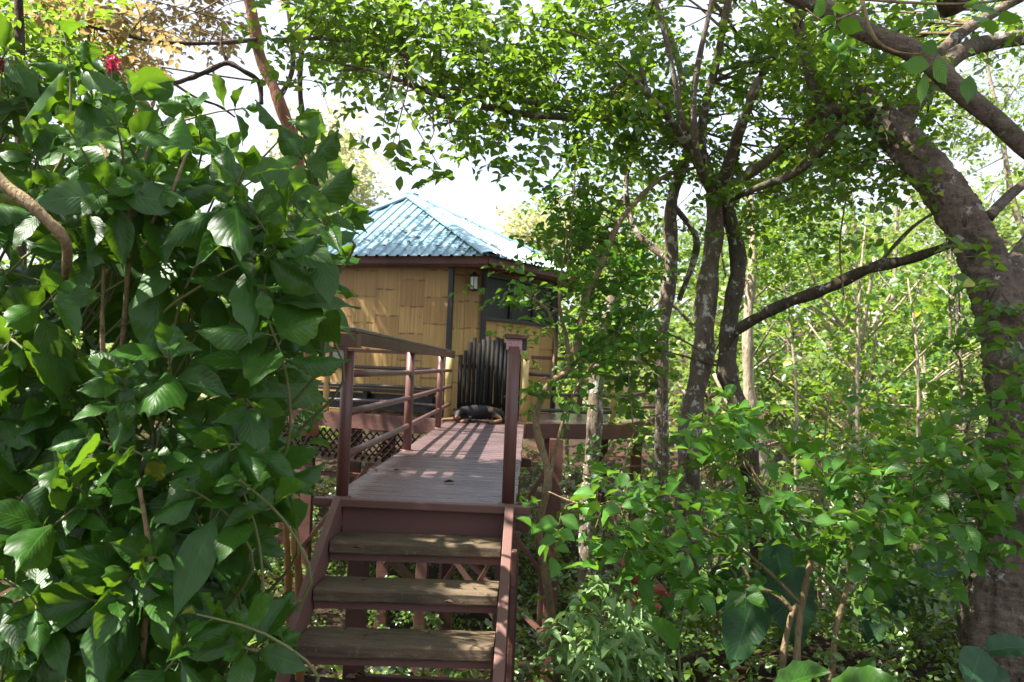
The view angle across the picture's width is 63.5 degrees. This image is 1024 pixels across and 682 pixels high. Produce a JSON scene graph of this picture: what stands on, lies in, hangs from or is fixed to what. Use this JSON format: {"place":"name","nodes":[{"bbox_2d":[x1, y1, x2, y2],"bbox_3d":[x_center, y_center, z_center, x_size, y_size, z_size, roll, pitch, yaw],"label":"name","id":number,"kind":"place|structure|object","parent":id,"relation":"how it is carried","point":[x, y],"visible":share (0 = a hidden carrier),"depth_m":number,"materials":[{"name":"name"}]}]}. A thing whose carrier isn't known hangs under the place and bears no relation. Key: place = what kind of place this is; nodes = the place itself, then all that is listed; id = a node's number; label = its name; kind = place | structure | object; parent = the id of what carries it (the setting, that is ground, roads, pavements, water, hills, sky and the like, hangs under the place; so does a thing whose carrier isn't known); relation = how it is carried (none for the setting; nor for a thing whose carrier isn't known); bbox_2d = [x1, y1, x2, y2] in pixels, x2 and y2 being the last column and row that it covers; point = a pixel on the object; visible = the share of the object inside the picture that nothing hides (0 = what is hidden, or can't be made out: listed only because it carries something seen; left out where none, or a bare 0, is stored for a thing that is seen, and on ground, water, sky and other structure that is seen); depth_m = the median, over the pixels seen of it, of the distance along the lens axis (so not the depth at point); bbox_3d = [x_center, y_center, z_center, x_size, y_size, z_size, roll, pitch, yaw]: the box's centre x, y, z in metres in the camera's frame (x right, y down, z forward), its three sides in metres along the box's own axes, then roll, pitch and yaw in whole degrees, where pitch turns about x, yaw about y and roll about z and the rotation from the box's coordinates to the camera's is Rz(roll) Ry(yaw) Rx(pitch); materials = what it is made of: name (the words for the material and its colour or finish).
{"place":"outdoors","nodes":[
{"label":"outdoors","id":0,"kind":"place"},
{"bbox_2d":[0,320,982,681],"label":"ground","id":1,"kind":"structure","parent":0,"point":[334,618],"depth_m":17.66,"materials":[{"name":"brown soil"}]},
{"bbox_2d":[0,0,92,268],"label":"dark stemmed tree","id":2,"kind":"object","parent":1,"relation":"on","point":[18,34],"visible":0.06,"depth_m":7.69,"materials":[{"name":"green plant"}]},
{"bbox_2d":[0,167,140,462],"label":"forest tree","id":3,"kind":"object","parent":1,"relation":"on","point":[3,263],"depth_m":13.00,"materials":[{"name":"green plant"}]},
{"bbox_2d":[4,167,201,438],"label":"forest tree","id":4,"kind":"object","parent":1,"relation":"on","point":[68,330],"depth_m":16.62,"materials":[{"name":"green plant"}]},
{"bbox_2d":[0,0,335,435],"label":"russet tree","id":5,"kind":"object","parent":1,"relation":"on","point":[158,38],"visible":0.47,"depth_m":10.27,"materials":[{"name":"red plant"}]},
{"bbox_2d":[0,11,374,681],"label":"broad leaved shrub","id":6,"kind":"object","parent":1,"relation":"on","point":[134,563],"visible":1,"depth_m":2.95,"materials":[{"name":"green plant"}]},
{"bbox_2d":[106,264,285,484],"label":"forest tree","id":7,"kind":"object","parent":1,"relation":"on","point":[221,298],"visible":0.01,"depth_m":21.54,"materials":[{"name":"green plant"}]},
{"bbox_2d":[0,0,406,247],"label":"bright leaved tree","id":8,"kind":"object","parent":1,"relation":"on","point":[9,15],"visible":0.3,"depth_m":9.12,"materials":[{"name":"green plant"}]},
{"bbox_2d":[246,95,399,215],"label":"cream leaved tree","id":9,"kind":"object","parent":1,"relation":"on","point":[363,166],"visible":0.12,"depth_m":21.12,"materials":[{"name":"beige plant"}]},
{"bbox_2d":[275,497,519,681],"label":"staircase","id":10,"kind":"structure","parent":1,"relation":"on","point":[331,645],"depth_m":4.49,"materials":[{"name":"red paint"}]},
{"bbox_2d":[326,427,519,637],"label":"leaf litter","id":11,"kind":"object","parent":10,"relation":"on","point":[415,585],"visible":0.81,"depth_m":4.64,"materials":[{"name":"brown plant"}]},
{"bbox_2d":[313,327,532,681],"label":"footbridge","id":12,"kind":"object","parent":1,"relation":"on","point":[415,493],"visible":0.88,"depth_m":5.65,"materials":[{"name":"paint"}]},
{"bbox_2d":[442,405,517,423],"bbox_3d":[-0.456,1.108,12.568,1.182,0.266,0.428,3,-2,-13],"label":"dog","id":13,"kind":"object","parent":12,"relation":"on","point":[467,413],"visible":0.84,"depth_m":12.54},
{"bbox_2d":[265,192,654,681],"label":"cabin","id":14,"kind":"object","parent":1,"relation":"on","point":[404,289],"visible":0.38,"depth_m":14.39,"materials":[{"name":"brown wood"}]},
{"bbox_2d":[317,385,436,415],"bbox_3d":[-2.494,1.009,14.182,2.607,0.405,0.420,2,-2,19],"label":"bench","id":15,"kind":"object","parent":14,"relation":"on","point":[366,393],"visible":0.29,"depth_m":14.00,"materials":[{"name":"black wood"}]},
{"bbox_2d":[328,199,525,252],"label":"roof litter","id":16,"kind":"object","parent":14,"relation":"on","point":[429,237],"visible":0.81,"depth_m":15.27,"materials":[{"name":"brown plant"}]},
{"bbox_2d":[469,272,478,290],"bbox_3d":[-0.651,-1.024,14.298,0.173,0.340,0.280,2,-2,1],"label":"wall lantern","id":17,"kind":"object","parent":14,"relation":"attached to","point":[474,280],"depth_m":14.21,"materials":[{"name":"black glass"}]},
{"bbox_2d":[486,274,555,326],"bbox_3d":[0.184,-0.724,15.385,0.090,0.820,2.252,1,-2,36],"label":"window","id":18,"kind":"structure","parent":14,"relation":"in","point":[495,282],"depth_m":15.11,"materials":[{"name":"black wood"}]},
{"bbox_2d":[0,400,975,681],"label":"undergrowth","id":19,"kind":"object","parent":1,"relation":"on","point":[944,612],"visible":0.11,"depth_m":6.84,"materials":[{"name":"green plant"}]},
{"bbox_2d":[66,162,1023,453],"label":"wood","id":20,"kind":"object","parent":1,"relation":"on","point":[1002,222],"depth_m":31.98,"materials":[{"name":"green plant"}]},
{"bbox_2d":[485,179,626,300],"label":"hazy tree","id":21,"kind":"object","parent":1,"relation":"on","point":[520,226],"visible":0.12,"depth_m":30.02,"materials":[{"name":"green plant"}]},
{"bbox_2d":[556,318,572,392],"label":"forest tree","id":22,"kind":"object","parent":1,"relation":"on","point":[561,380],"visible":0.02,"depth_m":24.62,"materials":[{"name":"green plant"}]},
{"bbox_2d":[221,0,920,583],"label":"lichen tree","id":23,"kind":"object","parent":1,"relation":"on","point":[623,106],"visible":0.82,"depth_m":6.57,"materials":[{"name":"green plant"}]},
{"bbox_2d":[331,12,335,59],"bbox_3d":[-1.423,-2.503,6.618,0.034,0.530,0.010,3,-2,-12],"label":"hanging vine","id":24,"kind":"object","parent":23,"relation":"hanging from","point":[334,36],"visible":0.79,"depth_m":6.62,"materials":[{"name":"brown plant"}]},
{"bbox_2d":[566,146,576,274],"bbox_3d":[0.433,-0.949,6.025,0.050,0.991,0.010,2,-2,1],"label":"hanging vine","id":25,"kind":"object","parent":23,"relation":"hanging from","point":[572,214],"visible":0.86,"depth_m":6.02,"materials":[{"name":"green plant"}]},
{"bbox_2d":[449,159,694,681],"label":"slender tree","id":26,"kind":"object","parent":1,"relation":"on","point":[603,251],"visible":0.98,"depth_m":6.20,"materials":[{"name":"green plant"}]},
{"bbox_2d":[226,627,956,681],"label":"leaf litter","id":27,"kind":"object","parent":1,"relation":"on","point":[350,675],"visible":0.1,"depth_m":5.56,"materials":[{"name":"brown plant"}]},
{"bbox_2d":[556,292,641,488],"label":"forest tree","id":28,"kind":"object","parent":1,"relation":"on","point":[565,399],"visible":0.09,"depth_m":24.80,"materials":[{"name":"green plant"}]},
{"bbox_2d":[554,443,645,621],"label":"sapling","id":29,"kind":"object","parent":1,"relation":"on","point":[589,462],"visible":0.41,"depth_m":7.57,"materials":[{"name":"green plant"}]},
{"bbox_2d":[515,1,703,580],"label":"straight slim tree","id":30,"kind":"object","parent":1,"relation":"on","point":[670,258],"visible":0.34,"depth_m":7.89,"materials":[{"name":"green plant"}]},
{"bbox_2d":[536,575,711,681],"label":"pale bush","id":31,"kind":"object","parent":1,"relation":"on","point":[605,658],"visible":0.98,"depth_m":4.37,"materials":[{"name":"green plant"}]},
{"bbox_2d":[575,364,695,622],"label":"sapling","id":32,"kind":"object","parent":1,"relation":"on","point":[580,448],"visible":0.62,"depth_m":6.40,"materials":[{"name":"green plant"}]},
{"bbox_2d":[577,223,695,619],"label":"tree","id":33,"kind":"object","parent":1,"relation":"on","point":[594,423],"visible":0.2,"depth_m":8.48,"materials":[{"name":"grey plant"}]},
{"bbox_2d":[620,556,674,647],"bbox_3d":[0.928,1.912,5.824,0.427,0.885,0.597,2,-2,1],"label":"red leaved plant","id":34,"kind":"object","parent":1,"relation":"on","point":[659,589],"visible":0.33,"depth_m":5.67,"materials":[{"name":"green plant"}]},
{"bbox_2d":[557,221,759,518],"bbox_3d":[2.922,1.116,20.388,4.533,8.197,4.852,1,-2,44],"label":"forest tree","id":35,"kind":"object","parent":1,"relation":"on","point":[566,310],"visible":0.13,"depth_m":20.04,"materials":[{"name":"green plant"}]},
{"bbox_2d":[638,617,680,681],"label":"upright leaf plant","id":36,"kind":"object","parent":1,"relation":"on","point":[668,631],"visible":0.69,"depth_m":4.39,"materials":[{"name":"green plant"}]},
{"bbox_2d":[660,383,662,489],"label":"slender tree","id":37,"kind":"object","parent":1,"relation":"on","point":[662,434],"visible":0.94,"depth_m":6.11,"materials":[{"name":"brown plant"}]},
{"bbox_2d":[562,181,765,409],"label":"forest tree","id":38,"kind":"object","parent":1,"relation":"on","point":[680,246],"visible":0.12,"depth_m":26.23,"materials":[{"name":"green plant"}]},
{"bbox_2d":[580,269,794,640],"bbox_3d":[2.744,2.182,13.167,3.652,6.603,3.046,3,-2,-26],"label":"forest tree","id":39,"kind":"object","parent":1,"relation":"on","point":[709,395],"visible":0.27,"depth_m":13.08,"materials":[{"name":"green plant"}]},
{"bbox_2d":[649,435,767,650],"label":"sapling","id":40,"kind":"object","parent":1,"relation":"on","point":[672,440],"visible":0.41,"depth_m":6.55,"materials":[{"name":"green plant"}]},
{"bbox_2d":[616,213,831,610],"bbox_3d":[4.128,1.419,16.117,4.361,8.128,3.611,4,-2,-36],"label":"forest tree","id":41,"kind":"object","parent":1,"relation":"on","point":[725,265],"visible":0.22,"depth_m":16.20,"materials":[{"name":"green plant"}]},
{"bbox_2d":[656,146,836,364],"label":"forest tree","id":42,"kind":"object","parent":1,"relation":"on","point":[699,219],"visible":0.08,"depth_m":26.84,"materials":[{"name":"green plant"}]},
{"bbox_2d":[545,593,964,681],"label":"ground cover","id":43,"kind":"object","parent":1,"relation":"on","point":[890,667],"visible":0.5,"depth_m":5.12,"materials":[{"name":"green plant"}]},
{"bbox_2d":[699,537,815,668],"bbox_3d":[1.655,1.750,5.673,0.650,0.924,1.034,2,-2,9],"label":"plantain plant","id":44,"kind":"object","parent":1,"relation":"on","point":[742,629],"visible":0.56,"depth_m":5.28,"materials":[{"name":"green plant"}]},
{"bbox_2d":[567,63,949,570],"bbox_3d":[2.208,-0.291,7.717,3.012,4.998,4.016,2,-2,19],"label":"leaning dark tree","id":45,"kind":"object","parent":1,"relation":"on","point":[732,328],"visible":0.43,"depth_m":6.97,"materials":[{"name":"green plant"}]},
{"bbox_2d":[538,420,980,681],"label":"ground cover","id":46,"kind":"object","parent":1,"relation":"on","point":[710,560],"visible":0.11,"depth_m":6.25,"materials":[{"name":"green plant"}]},
{"bbox_2d":[654,171,871,527],"bbox_3d":[6.240,0.131,21.695,4.418,10.060,6.230,3,-2,-24],"label":"forest tree","id":47,"kind":"object","parent":1,"relation":"on","point":[756,300],"visible":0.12,"depth_m":21.66,"materials":[{"name":"green plant"}]},
{"bbox_2d":[515,376,1023,681],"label":"foreground bush","id":48,"kind":"object","parent":1,"relation":"on","point":[900,511],"visible":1,"depth_m":4.38,"materials":[{"name":"green plant"}]},
{"bbox_2d":[697,169,861,538],"bbox_3d":[3.503,0.496,11.357,2.090,6.014,3.348,2,-2,19],"label":"pale trunk tree","id":49,"kind":"object","parent":1,"relation":"on","point":[753,262],"visible":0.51,"depth_m":10.46,"materials":[{"name":"green plant"}]},
{"bbox_2d":[748,268,832,536],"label":"sapling","id":50,"kind":"object","parent":1,"relation":"on","point":[794,364],"visible":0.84,"depth_m":9.98,"materials":[{"name":"green plant"}]},
{"bbox_2d":[702,251,900,508],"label":"forest tree","id":51,"kind":"object","parent":1,"relation":"on","point":[809,416],"visible":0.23,"depth_m":16.93,"materials":[{"name":"green plant"}]},
{"bbox_2d":[764,376,864,634],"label":"sapling","id":52,"kind":"object","parent":1,"relation":"on","point":[807,425],"visible":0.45,"depth_m":8.51,"materials":[{"name":"green plant"}]},
{"bbox_2d":[775,657,897,681],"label":"ginger plant","id":53,"kind":"object","parent":1,"relation":"on","point":[866,670],"visible":1,"depth_m":3.55,"materials":[{"name":"green plant"}]},
{"bbox_2d":[744,196,931,513],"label":"forest tree","id":54,"kind":"object","parent":1,"relation":"on","point":[882,294],"visible":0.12,"depth_m":21.18,"materials":[{"name":"green plant"}]},
{"bbox_2d":[688,0,1023,681],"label":"gnarled tree","id":55,"kind":"object","parent":1,"relation":"on","point":[991,275],"visible":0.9,"depth_m":5.41,"materials":[{"name":"green plant"}]},
{"bbox_2d":[839,182,849,295],"bbox_3d":[2.244,-0.687,5.609,0.024,0.770,0.082,3,-2,-18],"label":"hanging vine","id":56,"kind":"object","parent":55,"relation":"hanging from","point":[840,243],"visible":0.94,"depth_m":5.62,"materials":[{"name":"brown plant"}]},
{"bbox_2d":[805,0,1021,106],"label":"overhanging branch","id":57,"kind":"object","parent":55,"relation":"attached to","point":[843,50],"visible":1,"depth_m":3.31,"materials":[{"name":"green plant"}]},
{"bbox_2d":[789,428,924,526],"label":"sapling","id":58,"kind":"object","parent":1,"relation":"on","point":[848,454],"visible":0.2,"depth_m":7.39,"materials":[{"name":"green plant"}]},
{"bbox_2d":[824,196,894,630],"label":"sapling","id":59,"kind":"object","parent":1,"relation":"on","point":[857,258],"visible":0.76,"depth_m":10.42,"materials":[{"name":"green plant"}]},
{"bbox_2d":[736,244,986,629],"bbox_3d":[5.886,2.004,13.879,3.886,7.063,4.094,2,-2,1],"label":"forest tree","id":60,"kind":"object","parent":1,"relation":"on","point":[838,323],"visible":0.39,"depth_m":13.77,"materials":[{"name":"green plant"}]},
{"bbox_2d":[754,214,979,635],"bbox_3d":[5.237,1.801,12.451,3.385,7.330,3.626,1,-2,40],"label":"forest tree","id":61,"kind":"object","parent":1,"relation":"on","point":[909,351],"visible":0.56,"depth_m":12.23,"materials":[{"name":"green plant"}]},
{"bbox_2d":[800,192,947,423],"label":"forest tree","id":62,"kind":"object","parent":1,"relation":"on","point":[918,197],"visible":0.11,"depth_m":25.22,"materials":[{"name":"green plant"}]},
{"bbox_2d":[758,5,1023,309],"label":"feathery tree","id":63,"kind":"object","parent":1,"relation":"on","point":[1016,212],"visible":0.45,"depth_m":14.83,"materials":[{"name":"green plant"}]},
{"bbox_2d":[809,281,987,548],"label":"forest tree","id":64,"kind":"object","parent":1,"relation":"on","point":[923,367],"visible":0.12,"depth_m":16.35,"materials":[{"name":"green plant"}]},
{"bbox_2d":[844,483,964,631],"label":"sapling","id":65,"kind":"object","parent":1,"relation":"on","point":[859,592],"visible":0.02,"depth_m":6.76,"materials":[{"name":"green plant"}]},
{"bbox_2d":[857,539,963,666],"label":"sapling","id":66,"kind":"object","parent":1,"relation":"on","point":[871,631],"visible":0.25,"depth_m":5.73,"materials":[{"name":"green plant"}]},
{"bbox_2d":[839,238,988,536],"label":"forest tree","id":67,"kind":"object","parent":1,"relation":"on","point":[946,280],"visible":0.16,"depth_m":18.35,"materials":[{"name":"green plant"}]},
{"bbox_2d":[878,254,958,560],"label":"sapling","id":68,"kind":"object","parent":1,"relation":"on","point":[926,265],"visible":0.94,"depth_m":9.43,"materials":[{"name":"green plant"}]},
{"bbox_2d":[826,241,1015,506],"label":"forest tree","id":69,"kind":"object","parent":1,"relation":"on","point":[931,315],"visible":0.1,"depth_m":21.90,"materials":[{"name":"green plant"}]},
{"bbox_2d":[867,183,1023,561],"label":"forest tree","id":70,"kind":"object","parent":1,"relation":"on","point":[959,365],"visible":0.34,"depth_m":11.80,"materials":[{"name":"green plant"}]},
{"bbox_2d":[929,457,973,640],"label":"sapling","id":71,"kind":"object","parent":1,"relation":"on","point":[946,636],"visible":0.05,"depth_m":6.86,"materials":[{"name":"green plant"}]},
{"bbox_2d":[883,151,1023,433],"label":"forest tree","id":72,"kind":"object","parent":1,"relation":"on","point":[939,274],"visible":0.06,"depth_m":24.75,"materials":[{"name":"green plant"}]},
{"bbox_2d":[898,130,1023,309],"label":"forest tree","id":73,"kind":"object","parent":1,"relation":"on","point":[988,183],"visible":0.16,"depth_m":28.26,"materials":[{"name":"green plant"}]},
{"bbox_2d":[958,632,1023,681],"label":"arrowhead plant","id":74,"kind":"object","parent":1,"relation":"on","point":[977,664],"visible":1,"depth_m":4.06,"materials":[{"name":"green plant"}]},
{"bbox_2d":[980,170,1023,389],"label":"forest tree","id":75,"kind":"object","parent":1,"relation":"on","point":[1008,207],"visible":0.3,"depth_m":11.14,"materials":[{"name":"green plant"}]},
{"bbox_2d":[0,0,1023,329],"label":"sky","id":76,"kind":"structure","parent":0,"point":[477,201],"materials":[{"name":"white"}]}
]}

